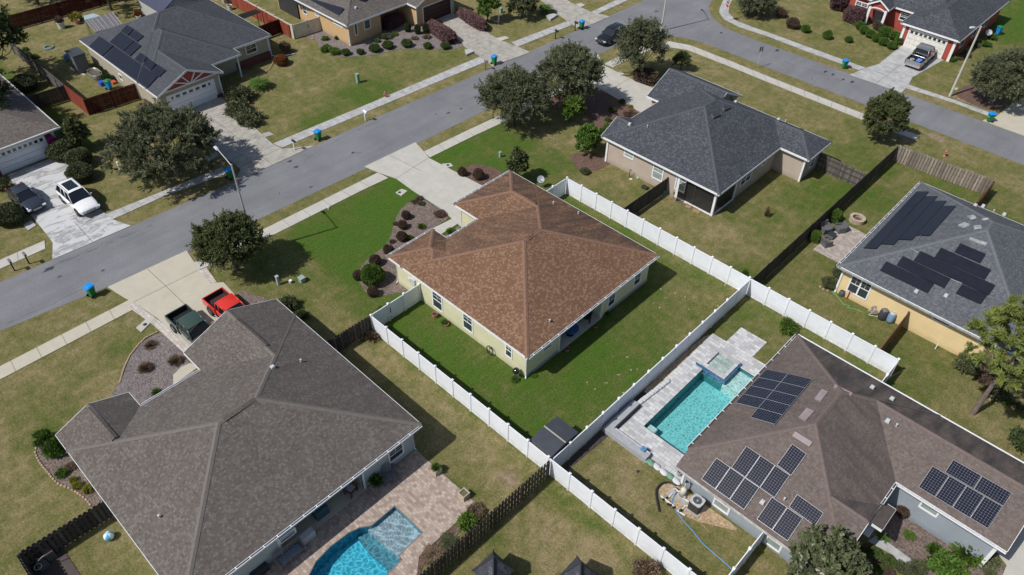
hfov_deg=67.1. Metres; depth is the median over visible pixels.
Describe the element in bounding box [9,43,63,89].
wooden fence
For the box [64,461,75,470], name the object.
shrub
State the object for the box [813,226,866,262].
patio
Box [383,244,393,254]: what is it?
round shrub
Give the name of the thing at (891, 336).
wooden fence
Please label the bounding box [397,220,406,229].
round shrub
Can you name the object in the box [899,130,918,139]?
concrete pad
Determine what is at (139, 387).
mulch bed
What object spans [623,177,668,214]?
wooden fence
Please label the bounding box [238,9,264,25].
pergola
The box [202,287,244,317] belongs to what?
pickup truck
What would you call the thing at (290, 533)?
window
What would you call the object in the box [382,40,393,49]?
round shrub
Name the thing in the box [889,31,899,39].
shrub
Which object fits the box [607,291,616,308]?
window
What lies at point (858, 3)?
window
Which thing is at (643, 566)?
shrub
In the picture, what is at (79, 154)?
round shrub
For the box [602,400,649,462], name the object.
retaining wall
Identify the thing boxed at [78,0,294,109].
house
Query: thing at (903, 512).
shrub
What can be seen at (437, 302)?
window
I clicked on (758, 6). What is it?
tree
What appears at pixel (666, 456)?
patio
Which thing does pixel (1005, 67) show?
oak tree
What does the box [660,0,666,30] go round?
street lamp
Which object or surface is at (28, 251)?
sidewalk
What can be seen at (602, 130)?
shrub
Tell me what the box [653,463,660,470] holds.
sandbag
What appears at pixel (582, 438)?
white fence
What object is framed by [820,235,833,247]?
wicker chair
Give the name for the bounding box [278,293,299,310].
shrub
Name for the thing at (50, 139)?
flower arrangement
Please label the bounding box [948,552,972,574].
shrub
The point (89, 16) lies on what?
storage tent
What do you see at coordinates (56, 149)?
round shrub
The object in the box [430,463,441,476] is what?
planter box
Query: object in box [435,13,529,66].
driveway
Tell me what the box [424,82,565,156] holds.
sidewalk
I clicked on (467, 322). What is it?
window
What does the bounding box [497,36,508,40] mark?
concrete pad
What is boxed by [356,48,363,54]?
round shrub
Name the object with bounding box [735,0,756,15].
tree
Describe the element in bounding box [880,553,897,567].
shrub
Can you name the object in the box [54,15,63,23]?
potted plant
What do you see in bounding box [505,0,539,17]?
tree
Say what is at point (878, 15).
front door
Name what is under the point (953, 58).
shrub
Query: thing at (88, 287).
wheelie bin
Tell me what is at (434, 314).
plant pot
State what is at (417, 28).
shrub
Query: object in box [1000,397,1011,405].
shrub
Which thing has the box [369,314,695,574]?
white fence
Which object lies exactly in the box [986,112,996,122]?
wheelie bin
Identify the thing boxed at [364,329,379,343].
shrub
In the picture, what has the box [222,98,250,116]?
round shrub
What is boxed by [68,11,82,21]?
potted plant
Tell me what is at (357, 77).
utility pedestal
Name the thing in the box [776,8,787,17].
shrub
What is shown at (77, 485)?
shrub
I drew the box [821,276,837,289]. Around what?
shrub
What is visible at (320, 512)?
deck box
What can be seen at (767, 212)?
shrub
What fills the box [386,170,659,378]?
house
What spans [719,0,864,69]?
sidewalk
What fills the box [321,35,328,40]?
shrub
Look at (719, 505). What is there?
window
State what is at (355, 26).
window
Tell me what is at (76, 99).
wooden fence
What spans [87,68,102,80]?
water trough
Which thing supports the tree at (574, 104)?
on the ground
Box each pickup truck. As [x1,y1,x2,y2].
[165,304,212,344]
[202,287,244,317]
[904,42,937,68]
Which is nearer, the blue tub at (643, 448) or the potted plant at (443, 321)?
the blue tub at (643, 448)
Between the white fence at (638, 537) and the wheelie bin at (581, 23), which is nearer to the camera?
the white fence at (638, 537)
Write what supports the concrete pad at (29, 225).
on the ground
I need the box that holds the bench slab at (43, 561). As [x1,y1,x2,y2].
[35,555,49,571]
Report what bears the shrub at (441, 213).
on the mulch bed at (388, 285)
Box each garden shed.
[64,47,89,73]
[531,416,577,459]
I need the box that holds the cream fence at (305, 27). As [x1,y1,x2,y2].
[293,17,321,37]
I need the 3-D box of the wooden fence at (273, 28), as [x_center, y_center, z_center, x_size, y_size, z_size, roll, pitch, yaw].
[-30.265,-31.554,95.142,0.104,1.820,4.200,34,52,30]
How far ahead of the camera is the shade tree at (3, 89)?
76.27 m
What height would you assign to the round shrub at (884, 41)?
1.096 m
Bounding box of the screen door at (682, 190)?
[676,182,688,201]
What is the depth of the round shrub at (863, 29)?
98.88 m
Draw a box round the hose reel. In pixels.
[868,306,877,316]
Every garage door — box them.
[0,135,47,174]
[166,78,217,109]
[422,0,451,23]
[903,28,948,58]
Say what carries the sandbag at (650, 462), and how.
on the ground
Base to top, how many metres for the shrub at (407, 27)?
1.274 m
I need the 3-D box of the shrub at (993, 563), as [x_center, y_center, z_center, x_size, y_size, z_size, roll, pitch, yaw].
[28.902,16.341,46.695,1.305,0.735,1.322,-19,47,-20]
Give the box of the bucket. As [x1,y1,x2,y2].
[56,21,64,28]
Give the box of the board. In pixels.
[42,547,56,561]
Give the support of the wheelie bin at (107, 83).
on the ground
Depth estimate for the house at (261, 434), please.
47.36 m
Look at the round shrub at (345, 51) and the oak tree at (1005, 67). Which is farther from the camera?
the round shrub at (345, 51)
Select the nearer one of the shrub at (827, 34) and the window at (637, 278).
the window at (637, 278)
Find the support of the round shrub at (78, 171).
on the ground
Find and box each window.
[244,42,257,54]
[279,526,296,543]
[302,6,307,15]
[354,24,358,35]
[363,19,370,29]
[388,443,403,462]
[432,291,442,312]
[462,313,472,333]
[505,344,512,359]
[543,342,552,352]
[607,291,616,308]
[623,149,633,159]
[633,272,641,286]
[651,164,663,181]
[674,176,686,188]
[712,497,729,515]
[739,172,751,187]
[764,536,781,552]
[808,156,816,168]
[846,276,872,300]
[855,0,867,8]
[898,12,909,20]
[918,502,939,517]
[931,317,949,326]
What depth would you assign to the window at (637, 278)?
63.04 m
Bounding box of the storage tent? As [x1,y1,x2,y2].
[84,13,98,33]
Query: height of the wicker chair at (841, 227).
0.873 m
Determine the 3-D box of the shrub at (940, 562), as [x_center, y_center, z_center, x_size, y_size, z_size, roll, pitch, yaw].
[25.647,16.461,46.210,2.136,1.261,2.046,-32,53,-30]
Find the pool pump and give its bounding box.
[660,479,688,515]
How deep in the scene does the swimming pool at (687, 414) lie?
56.35 m
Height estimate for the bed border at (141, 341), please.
0.100 m
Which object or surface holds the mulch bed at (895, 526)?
on the ground
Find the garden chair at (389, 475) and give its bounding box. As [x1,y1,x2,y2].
[381,463,395,484]
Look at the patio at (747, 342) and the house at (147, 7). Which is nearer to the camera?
the patio at (747, 342)
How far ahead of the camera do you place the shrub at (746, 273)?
63.59 m
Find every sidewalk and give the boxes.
[0,240,44,268]
[0,300,133,378]
[106,167,225,218]
[195,173,387,269]
[273,57,484,147]
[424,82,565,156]
[432,219,457,233]
[512,21,570,46]
[592,0,627,13]
[605,41,906,134]
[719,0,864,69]
[906,85,988,115]
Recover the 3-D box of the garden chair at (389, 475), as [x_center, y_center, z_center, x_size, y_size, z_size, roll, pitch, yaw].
[-8.020,12.055,49.956,0.830,1.105,0.844,-14,46,-16]
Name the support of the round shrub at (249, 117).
on the ground
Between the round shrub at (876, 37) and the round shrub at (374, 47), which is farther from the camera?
the round shrub at (876, 37)
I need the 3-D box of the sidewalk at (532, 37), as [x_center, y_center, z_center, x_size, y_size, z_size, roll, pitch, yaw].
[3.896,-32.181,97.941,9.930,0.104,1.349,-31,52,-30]
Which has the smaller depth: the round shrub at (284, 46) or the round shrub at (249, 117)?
the round shrub at (249, 117)
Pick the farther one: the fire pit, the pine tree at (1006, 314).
the fire pit
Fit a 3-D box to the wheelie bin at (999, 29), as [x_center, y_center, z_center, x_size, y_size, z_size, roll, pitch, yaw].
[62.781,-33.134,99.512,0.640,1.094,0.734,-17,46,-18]
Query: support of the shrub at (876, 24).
on the ground
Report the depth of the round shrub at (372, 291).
62.29 m
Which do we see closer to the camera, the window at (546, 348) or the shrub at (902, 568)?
the shrub at (902, 568)
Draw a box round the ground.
[0,0,1023,574]
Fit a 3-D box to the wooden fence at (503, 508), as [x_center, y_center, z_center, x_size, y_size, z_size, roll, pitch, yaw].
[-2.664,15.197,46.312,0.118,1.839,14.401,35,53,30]
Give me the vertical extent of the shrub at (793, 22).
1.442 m
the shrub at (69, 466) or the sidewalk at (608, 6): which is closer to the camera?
the shrub at (69, 466)
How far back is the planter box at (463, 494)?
49.16 m
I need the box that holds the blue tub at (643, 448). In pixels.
[640,445,646,451]
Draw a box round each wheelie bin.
[63,54,68,61]
[82,282,95,298]
[102,79,111,89]
[223,166,233,179]
[313,128,321,141]
[490,54,497,65]
[578,19,584,29]
[842,58,849,68]
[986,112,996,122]
[996,25,1004,34]
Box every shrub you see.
[0,177,11,191]
[0,201,22,226]
[12,73,37,92]
[31,428,53,447]
[39,434,65,459]
[44,137,78,161]
[53,466,67,479]
[64,146,92,164]
[64,161,93,182]
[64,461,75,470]
[68,475,77,483]
[71,480,82,489]
[80,482,93,493]
[137,98,151,106]
[137,361,154,373]
[143,339,158,349]
[151,388,160,395]
[166,354,183,366]
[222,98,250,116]
[224,85,256,100]
[232,107,265,127]
[273,54,288,65]
[278,40,290,52]
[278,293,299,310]
[293,309,308,318]
[318,43,332,52]
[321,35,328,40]
[329,46,340,54]
[341,48,349,55]
[352,269,360,280]
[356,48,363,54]
[360,263,385,286]
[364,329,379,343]
[367,286,378,296]
[368,43,380,51]
[368,254,380,264]
[380,31,391,39]
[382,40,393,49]
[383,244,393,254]
[396,230,407,241]
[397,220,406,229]
[401,38,412,46]
[401,210,410,219]
[404,23,410,31]
[406,235,413,241]
[414,24,420,33]
[415,195,423,200]
[417,200,424,205]
[417,223,425,228]
[421,542,445,566]
[422,22,428,33]
[422,34,430,39]
[423,42,431,48]
[433,209,447,217]
[439,531,458,550]
[440,42,450,48]
[446,227,454,233]
[456,510,479,531]
[457,166,466,175]
[465,501,485,518]
[472,168,483,180]
[510,374,519,382]
[579,167,590,174]
[598,127,606,132]
[604,310,611,316]
[608,106,616,111]
[622,109,636,117]
[631,555,661,574]
[742,269,749,276]
[764,207,769,216]
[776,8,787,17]
[778,316,798,334]
[786,17,799,28]
[801,25,810,32]
[809,229,821,242]
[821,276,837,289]
[822,30,832,39]
[828,207,842,222]
[832,266,841,278]
[844,36,853,42]
[855,20,865,28]
[859,25,868,33]
[859,547,870,557]
[865,29,875,37]
[868,545,882,559]
[871,33,882,41]
[872,20,885,30]
[872,562,884,574]
[877,532,890,545]
[878,26,892,36]
[878,37,888,45]
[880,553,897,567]
[883,566,895,574]
[887,41,897,49]
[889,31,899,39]
[894,35,903,44]
[895,505,910,518]
[895,558,911,574]
[903,529,915,540]
[904,558,926,574]
[923,546,961,574]
[925,541,941,554]
[946,55,957,61]
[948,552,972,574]
[949,540,988,568]
[952,352,986,376]
[960,49,972,57]
[969,40,980,47]
[976,367,994,386]
[979,40,992,46]
[982,566,997,574]
[983,383,1013,403]
[987,552,1000,569]
[988,33,997,39]
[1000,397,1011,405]
[1007,425,1023,454]
[1010,399,1023,411]
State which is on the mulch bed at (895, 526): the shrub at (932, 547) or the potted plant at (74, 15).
the shrub at (932, 547)
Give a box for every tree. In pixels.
[0,3,28,75]
[0,68,18,109]
[57,114,92,146]
[86,0,112,10]
[97,98,222,186]
[184,207,272,273]
[473,62,554,126]
[476,0,501,21]
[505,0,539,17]
[505,145,529,175]
[532,37,606,102]
[559,93,587,122]
[574,123,603,153]
[611,14,673,74]
[671,50,692,70]
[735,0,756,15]
[735,0,777,15]
[784,522,872,574]
[862,87,915,140]
[962,293,1023,415]
[969,44,1023,109]
[1003,357,1019,378]
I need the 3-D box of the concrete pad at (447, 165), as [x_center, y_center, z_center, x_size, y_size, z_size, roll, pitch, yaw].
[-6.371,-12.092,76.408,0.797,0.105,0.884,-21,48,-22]
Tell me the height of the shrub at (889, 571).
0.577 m
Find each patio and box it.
[17,549,79,574]
[264,450,474,574]
[618,334,764,481]
[727,327,766,356]
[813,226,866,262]
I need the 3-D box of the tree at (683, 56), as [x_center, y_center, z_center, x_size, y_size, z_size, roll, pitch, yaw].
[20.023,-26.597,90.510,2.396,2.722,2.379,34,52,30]
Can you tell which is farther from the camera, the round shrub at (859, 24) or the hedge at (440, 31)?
the round shrub at (859, 24)
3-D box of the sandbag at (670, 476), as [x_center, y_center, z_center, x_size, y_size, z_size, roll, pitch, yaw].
[10.387,12.380,50.724,0.437,0.200,0.690,-22,48,-23]
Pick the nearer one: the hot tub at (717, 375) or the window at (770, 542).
the window at (770, 542)
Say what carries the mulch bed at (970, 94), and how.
on the ground
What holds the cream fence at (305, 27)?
on the mulch bed at (434, 41)
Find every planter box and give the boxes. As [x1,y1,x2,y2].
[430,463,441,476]
[458,488,469,501]
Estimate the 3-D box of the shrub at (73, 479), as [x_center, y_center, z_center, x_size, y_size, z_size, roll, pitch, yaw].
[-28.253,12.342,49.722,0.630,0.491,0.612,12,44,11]
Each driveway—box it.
[8,159,130,259]
[108,250,238,345]
[176,97,314,180]
[364,142,481,226]
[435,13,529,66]
[541,0,609,27]
[553,55,652,111]
[850,46,942,92]
[982,97,1023,135]
[996,527,1023,574]
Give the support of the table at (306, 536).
on the patio at (424, 500)
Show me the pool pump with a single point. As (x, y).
(682, 491)
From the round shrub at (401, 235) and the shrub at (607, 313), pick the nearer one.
the shrub at (607, 313)
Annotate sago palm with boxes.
[248,76,270,89]
[538,4,554,13]
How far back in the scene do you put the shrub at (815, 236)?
68.16 m
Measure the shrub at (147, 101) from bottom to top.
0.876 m
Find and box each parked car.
[5,181,45,213]
[55,177,99,216]
[595,22,624,45]
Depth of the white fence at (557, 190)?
71.97 m
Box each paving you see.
[128,303,188,351]
[199,268,216,282]
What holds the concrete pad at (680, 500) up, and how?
on the ground
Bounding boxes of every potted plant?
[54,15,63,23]
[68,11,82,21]
[133,9,142,16]
[367,472,383,488]
[430,462,440,471]
[440,319,448,324]
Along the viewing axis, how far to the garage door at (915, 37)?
94.76 m
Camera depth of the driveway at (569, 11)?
102.39 m
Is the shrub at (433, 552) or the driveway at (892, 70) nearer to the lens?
the shrub at (433, 552)
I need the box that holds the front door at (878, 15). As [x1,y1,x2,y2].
[872,10,883,21]
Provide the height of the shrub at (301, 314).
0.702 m
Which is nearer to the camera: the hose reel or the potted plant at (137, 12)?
the hose reel
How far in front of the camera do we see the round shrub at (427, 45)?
94.03 m
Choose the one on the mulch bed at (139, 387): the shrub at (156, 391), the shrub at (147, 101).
the shrub at (156, 391)
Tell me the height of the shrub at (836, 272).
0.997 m
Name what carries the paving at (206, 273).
on the ground
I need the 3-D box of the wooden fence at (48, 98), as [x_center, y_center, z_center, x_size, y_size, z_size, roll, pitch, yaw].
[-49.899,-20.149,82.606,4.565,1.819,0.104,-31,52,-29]
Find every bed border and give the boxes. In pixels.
[34,447,90,505]
[119,331,157,381]
[257,60,272,76]
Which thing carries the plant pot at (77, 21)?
on the ground
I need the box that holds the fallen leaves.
[586,285,724,393]
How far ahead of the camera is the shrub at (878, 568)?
45.94 m
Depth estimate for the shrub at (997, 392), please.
55.66 m
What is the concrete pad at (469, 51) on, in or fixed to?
on the ground
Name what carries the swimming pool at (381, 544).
in the patio at (424, 500)
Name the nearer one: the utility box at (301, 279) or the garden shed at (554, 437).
the garden shed at (554, 437)
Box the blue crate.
[98,80,104,86]
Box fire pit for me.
[849,213,865,225]
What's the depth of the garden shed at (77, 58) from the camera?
87.94 m
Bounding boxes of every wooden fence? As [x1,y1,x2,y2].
[0,0,119,33]
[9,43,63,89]
[16,554,33,574]
[18,500,112,568]
[26,85,69,108]
[64,85,89,114]
[84,83,139,114]
[229,0,290,37]
[258,19,281,35]
[327,316,371,352]
[419,460,549,574]
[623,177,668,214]
[752,145,897,282]
[815,153,865,185]
[879,311,909,350]
[892,145,995,193]
[976,181,994,205]
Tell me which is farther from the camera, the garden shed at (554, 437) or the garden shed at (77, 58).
the garden shed at (77, 58)
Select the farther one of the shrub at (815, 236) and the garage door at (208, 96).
the garage door at (208, 96)
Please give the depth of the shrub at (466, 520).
47.78 m
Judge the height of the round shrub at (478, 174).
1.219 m
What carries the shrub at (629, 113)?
on the mulch bed at (597, 112)
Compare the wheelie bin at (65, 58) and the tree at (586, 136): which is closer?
the tree at (586, 136)
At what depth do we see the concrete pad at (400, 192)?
72.94 m
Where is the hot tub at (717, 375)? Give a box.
[696,349,741,383]
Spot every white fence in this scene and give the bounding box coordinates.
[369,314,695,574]
[372,283,420,324]
[547,179,565,197]
[553,280,749,465]
[565,176,900,375]
[729,532,763,574]
[882,361,897,382]
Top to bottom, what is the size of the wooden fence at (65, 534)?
1.839 m
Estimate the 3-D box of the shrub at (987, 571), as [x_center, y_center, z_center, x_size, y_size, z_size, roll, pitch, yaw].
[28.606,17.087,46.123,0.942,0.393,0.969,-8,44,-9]
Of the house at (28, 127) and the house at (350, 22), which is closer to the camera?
the house at (28, 127)
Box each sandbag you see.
[648,459,653,466]
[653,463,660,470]
[667,472,673,479]
[672,477,679,484]
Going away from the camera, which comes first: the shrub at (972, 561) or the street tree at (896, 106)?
the shrub at (972, 561)
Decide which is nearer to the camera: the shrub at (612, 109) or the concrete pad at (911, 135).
the concrete pad at (911, 135)
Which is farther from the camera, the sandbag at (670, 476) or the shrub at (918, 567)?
the sandbag at (670, 476)
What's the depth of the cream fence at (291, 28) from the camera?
95.76 m
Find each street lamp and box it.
[213,146,245,214]
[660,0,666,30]
[948,26,981,96]
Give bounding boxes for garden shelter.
[85,12,121,34]
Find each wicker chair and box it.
[818,219,833,233]
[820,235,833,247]
[834,220,848,233]
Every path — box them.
[173,363,196,383]
[868,536,911,565]
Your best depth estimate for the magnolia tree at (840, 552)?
42.61 m
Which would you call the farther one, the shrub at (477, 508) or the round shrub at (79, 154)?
the round shrub at (79, 154)
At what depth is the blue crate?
86.36 m
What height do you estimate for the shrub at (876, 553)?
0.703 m
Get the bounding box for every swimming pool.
[308,506,422,574]
[644,369,752,453]
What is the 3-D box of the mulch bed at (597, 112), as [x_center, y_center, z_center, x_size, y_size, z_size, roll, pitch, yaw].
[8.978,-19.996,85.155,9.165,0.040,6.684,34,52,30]
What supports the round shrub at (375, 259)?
on the mulch bed at (388, 285)
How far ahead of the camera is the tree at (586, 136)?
76.29 m
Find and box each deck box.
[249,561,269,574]
[311,503,329,520]
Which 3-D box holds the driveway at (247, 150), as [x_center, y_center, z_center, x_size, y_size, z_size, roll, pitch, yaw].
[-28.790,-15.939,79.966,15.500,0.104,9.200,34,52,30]
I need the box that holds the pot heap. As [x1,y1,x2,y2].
[102,73,110,78]
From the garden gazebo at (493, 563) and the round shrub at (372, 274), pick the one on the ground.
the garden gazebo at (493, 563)
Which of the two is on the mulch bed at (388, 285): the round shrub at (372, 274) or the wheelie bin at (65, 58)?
the round shrub at (372, 274)
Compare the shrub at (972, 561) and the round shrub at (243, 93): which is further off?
the round shrub at (243, 93)
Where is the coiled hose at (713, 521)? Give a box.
[702,512,720,524]
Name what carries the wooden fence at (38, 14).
on the ground
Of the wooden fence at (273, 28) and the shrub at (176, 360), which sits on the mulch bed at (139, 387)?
the shrub at (176, 360)
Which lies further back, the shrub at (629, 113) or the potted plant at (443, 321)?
the shrub at (629, 113)
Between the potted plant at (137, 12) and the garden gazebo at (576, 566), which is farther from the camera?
the potted plant at (137, 12)
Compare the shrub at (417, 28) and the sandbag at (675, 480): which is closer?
the sandbag at (675, 480)
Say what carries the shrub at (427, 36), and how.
on the mulch bed at (434, 41)
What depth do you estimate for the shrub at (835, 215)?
70.17 m
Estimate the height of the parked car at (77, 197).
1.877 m
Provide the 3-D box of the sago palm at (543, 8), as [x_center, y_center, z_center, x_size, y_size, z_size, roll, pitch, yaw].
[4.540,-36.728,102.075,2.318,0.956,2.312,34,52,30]
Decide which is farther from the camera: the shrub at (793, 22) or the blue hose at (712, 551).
the shrub at (793, 22)
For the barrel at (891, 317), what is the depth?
61.05 m
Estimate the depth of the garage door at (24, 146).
74.46 m
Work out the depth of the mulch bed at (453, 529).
47.12 m
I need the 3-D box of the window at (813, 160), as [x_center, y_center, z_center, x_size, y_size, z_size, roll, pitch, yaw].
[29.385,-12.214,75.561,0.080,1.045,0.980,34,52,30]
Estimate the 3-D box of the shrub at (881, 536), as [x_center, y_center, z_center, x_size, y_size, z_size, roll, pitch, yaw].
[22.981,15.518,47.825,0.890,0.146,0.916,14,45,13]
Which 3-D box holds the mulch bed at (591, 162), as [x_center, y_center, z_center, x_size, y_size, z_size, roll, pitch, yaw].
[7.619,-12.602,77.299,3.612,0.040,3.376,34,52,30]
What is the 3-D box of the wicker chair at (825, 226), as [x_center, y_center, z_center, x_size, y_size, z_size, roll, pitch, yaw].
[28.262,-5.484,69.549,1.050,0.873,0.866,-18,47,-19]
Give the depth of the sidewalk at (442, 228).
69.39 m
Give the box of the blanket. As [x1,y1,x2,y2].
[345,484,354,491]
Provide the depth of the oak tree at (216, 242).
61.20 m
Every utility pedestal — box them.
[274,275,280,285]
[355,73,359,82]
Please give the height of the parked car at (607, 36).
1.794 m
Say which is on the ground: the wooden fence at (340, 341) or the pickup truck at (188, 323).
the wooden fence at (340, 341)
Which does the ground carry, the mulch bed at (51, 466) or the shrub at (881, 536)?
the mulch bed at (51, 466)
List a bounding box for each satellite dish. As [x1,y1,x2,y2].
[537,175,544,186]
[985,29,991,38]
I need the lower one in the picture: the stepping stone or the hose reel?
the hose reel
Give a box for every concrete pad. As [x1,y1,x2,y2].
[24,221,35,230]
[136,317,152,332]
[205,152,219,160]
[261,132,273,136]
[396,189,406,195]
[442,163,452,167]
[465,49,473,55]
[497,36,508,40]
[546,13,557,20]
[666,487,689,505]
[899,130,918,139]
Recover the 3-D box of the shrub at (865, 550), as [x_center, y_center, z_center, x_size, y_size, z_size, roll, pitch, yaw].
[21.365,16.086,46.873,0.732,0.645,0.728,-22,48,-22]
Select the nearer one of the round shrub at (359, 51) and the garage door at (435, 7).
the round shrub at (359, 51)
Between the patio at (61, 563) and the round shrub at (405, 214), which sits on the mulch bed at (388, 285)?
the round shrub at (405, 214)
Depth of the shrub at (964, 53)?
94.81 m
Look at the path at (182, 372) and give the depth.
56.58 m
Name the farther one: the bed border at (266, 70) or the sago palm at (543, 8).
the sago palm at (543, 8)
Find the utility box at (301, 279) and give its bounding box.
[297,275,305,283]
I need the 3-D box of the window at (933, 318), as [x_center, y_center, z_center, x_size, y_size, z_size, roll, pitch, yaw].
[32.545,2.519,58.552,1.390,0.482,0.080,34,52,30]
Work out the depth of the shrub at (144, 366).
56.56 m
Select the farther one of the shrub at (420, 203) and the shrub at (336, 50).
the shrub at (336, 50)
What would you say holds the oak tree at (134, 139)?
on the ground
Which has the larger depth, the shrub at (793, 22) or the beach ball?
the shrub at (793, 22)
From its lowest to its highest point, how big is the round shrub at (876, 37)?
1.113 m
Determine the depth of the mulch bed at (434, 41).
95.36 m
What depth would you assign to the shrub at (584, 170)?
75.51 m
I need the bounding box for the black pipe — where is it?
[655,481,675,511]
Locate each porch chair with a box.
[342,482,357,498]
[579,312,591,323]
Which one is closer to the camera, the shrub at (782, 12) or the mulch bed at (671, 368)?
the mulch bed at (671, 368)
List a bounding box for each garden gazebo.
[471,550,514,574]
[559,556,598,574]
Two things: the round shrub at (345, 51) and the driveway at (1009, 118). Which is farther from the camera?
the round shrub at (345, 51)
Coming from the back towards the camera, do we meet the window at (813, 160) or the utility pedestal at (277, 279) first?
the window at (813, 160)
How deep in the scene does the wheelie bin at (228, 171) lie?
73.64 m
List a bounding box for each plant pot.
[73,19,79,24]
[432,312,437,318]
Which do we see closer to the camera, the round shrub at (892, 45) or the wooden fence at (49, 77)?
the wooden fence at (49, 77)
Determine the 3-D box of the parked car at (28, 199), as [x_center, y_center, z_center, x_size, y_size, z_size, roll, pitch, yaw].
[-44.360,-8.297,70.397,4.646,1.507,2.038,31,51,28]
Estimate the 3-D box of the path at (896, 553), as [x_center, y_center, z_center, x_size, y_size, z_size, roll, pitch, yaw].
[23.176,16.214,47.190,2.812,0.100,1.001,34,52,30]
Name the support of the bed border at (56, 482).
on the mulch bed at (51, 466)
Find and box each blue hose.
[672,491,693,531]
[694,532,731,569]
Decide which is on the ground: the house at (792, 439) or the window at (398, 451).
the house at (792, 439)
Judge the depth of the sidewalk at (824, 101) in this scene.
90.58 m
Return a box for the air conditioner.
[684,493,705,517]
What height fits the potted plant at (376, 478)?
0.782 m
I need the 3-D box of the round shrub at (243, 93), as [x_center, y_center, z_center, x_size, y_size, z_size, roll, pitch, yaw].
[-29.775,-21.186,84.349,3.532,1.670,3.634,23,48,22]
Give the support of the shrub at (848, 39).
on the ground
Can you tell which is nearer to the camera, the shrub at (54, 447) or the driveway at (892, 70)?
the shrub at (54, 447)
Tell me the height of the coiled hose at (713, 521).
0.028 m
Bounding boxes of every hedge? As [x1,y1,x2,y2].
[426,19,457,43]
[456,7,487,30]
[632,67,659,85]
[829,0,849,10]
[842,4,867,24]
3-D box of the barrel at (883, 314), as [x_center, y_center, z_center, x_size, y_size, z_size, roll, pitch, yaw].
[29.610,2.119,61.545,0.714,0.980,0.703,34,52,30]
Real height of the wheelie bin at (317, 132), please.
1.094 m
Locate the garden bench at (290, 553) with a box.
[273,536,306,570]
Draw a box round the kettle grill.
[512,367,519,377]
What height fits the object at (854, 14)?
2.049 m
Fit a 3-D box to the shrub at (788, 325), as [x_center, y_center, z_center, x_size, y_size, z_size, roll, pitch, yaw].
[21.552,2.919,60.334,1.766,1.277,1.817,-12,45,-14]
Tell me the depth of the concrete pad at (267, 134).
79.82 m
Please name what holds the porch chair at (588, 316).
on the house at (522, 274)
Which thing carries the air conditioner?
on the mulch bed at (665, 488)
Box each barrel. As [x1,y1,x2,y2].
[839,290,844,296]
[878,308,888,320]
[886,311,895,323]
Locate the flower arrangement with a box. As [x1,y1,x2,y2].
[47,135,56,144]
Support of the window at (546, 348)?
in the house at (522, 274)
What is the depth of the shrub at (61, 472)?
49.95 m
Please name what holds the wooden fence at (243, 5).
on the ground
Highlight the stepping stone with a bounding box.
[692,208,700,213]
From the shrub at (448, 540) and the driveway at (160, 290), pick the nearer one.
the shrub at (448, 540)
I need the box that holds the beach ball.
[103,531,113,540]
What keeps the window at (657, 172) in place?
in the house at (708, 147)
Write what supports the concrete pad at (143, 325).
on the ground
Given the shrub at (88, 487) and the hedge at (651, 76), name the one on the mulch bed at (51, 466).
the shrub at (88, 487)
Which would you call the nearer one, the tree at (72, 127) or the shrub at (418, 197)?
the shrub at (418, 197)
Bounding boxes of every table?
[298,526,316,544]
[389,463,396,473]
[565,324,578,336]
[826,231,836,239]
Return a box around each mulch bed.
[36,429,101,506]
[112,333,193,405]
[237,290,267,304]
[306,22,461,56]
[359,200,459,296]
[418,524,461,574]
[465,164,502,185]
[551,91,638,128]
[563,332,708,469]
[571,153,609,170]
[644,335,709,393]
[659,483,736,529]
[673,197,696,208]
[857,543,892,574]
[883,512,1004,574]
[956,84,1005,108]
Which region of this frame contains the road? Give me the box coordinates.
[0,0,1023,330]
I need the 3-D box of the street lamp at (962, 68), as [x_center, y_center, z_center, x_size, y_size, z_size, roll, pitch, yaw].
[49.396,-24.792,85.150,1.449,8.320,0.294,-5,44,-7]
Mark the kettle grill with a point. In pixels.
(516, 370)
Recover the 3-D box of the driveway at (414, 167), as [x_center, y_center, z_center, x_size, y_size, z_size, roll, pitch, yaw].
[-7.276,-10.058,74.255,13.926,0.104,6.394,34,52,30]
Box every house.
[0,74,60,175]
[55,299,421,574]
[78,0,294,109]
[138,0,196,15]
[278,0,453,45]
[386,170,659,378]
[601,68,831,215]
[675,334,1023,574]
[834,182,1023,379]
[849,0,1009,61]
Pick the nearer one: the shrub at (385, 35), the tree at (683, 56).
the tree at (683, 56)
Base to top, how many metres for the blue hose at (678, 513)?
0.275 m
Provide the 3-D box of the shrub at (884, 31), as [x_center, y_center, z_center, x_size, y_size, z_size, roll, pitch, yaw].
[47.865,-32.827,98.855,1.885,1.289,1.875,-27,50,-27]
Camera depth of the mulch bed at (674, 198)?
72.58 m

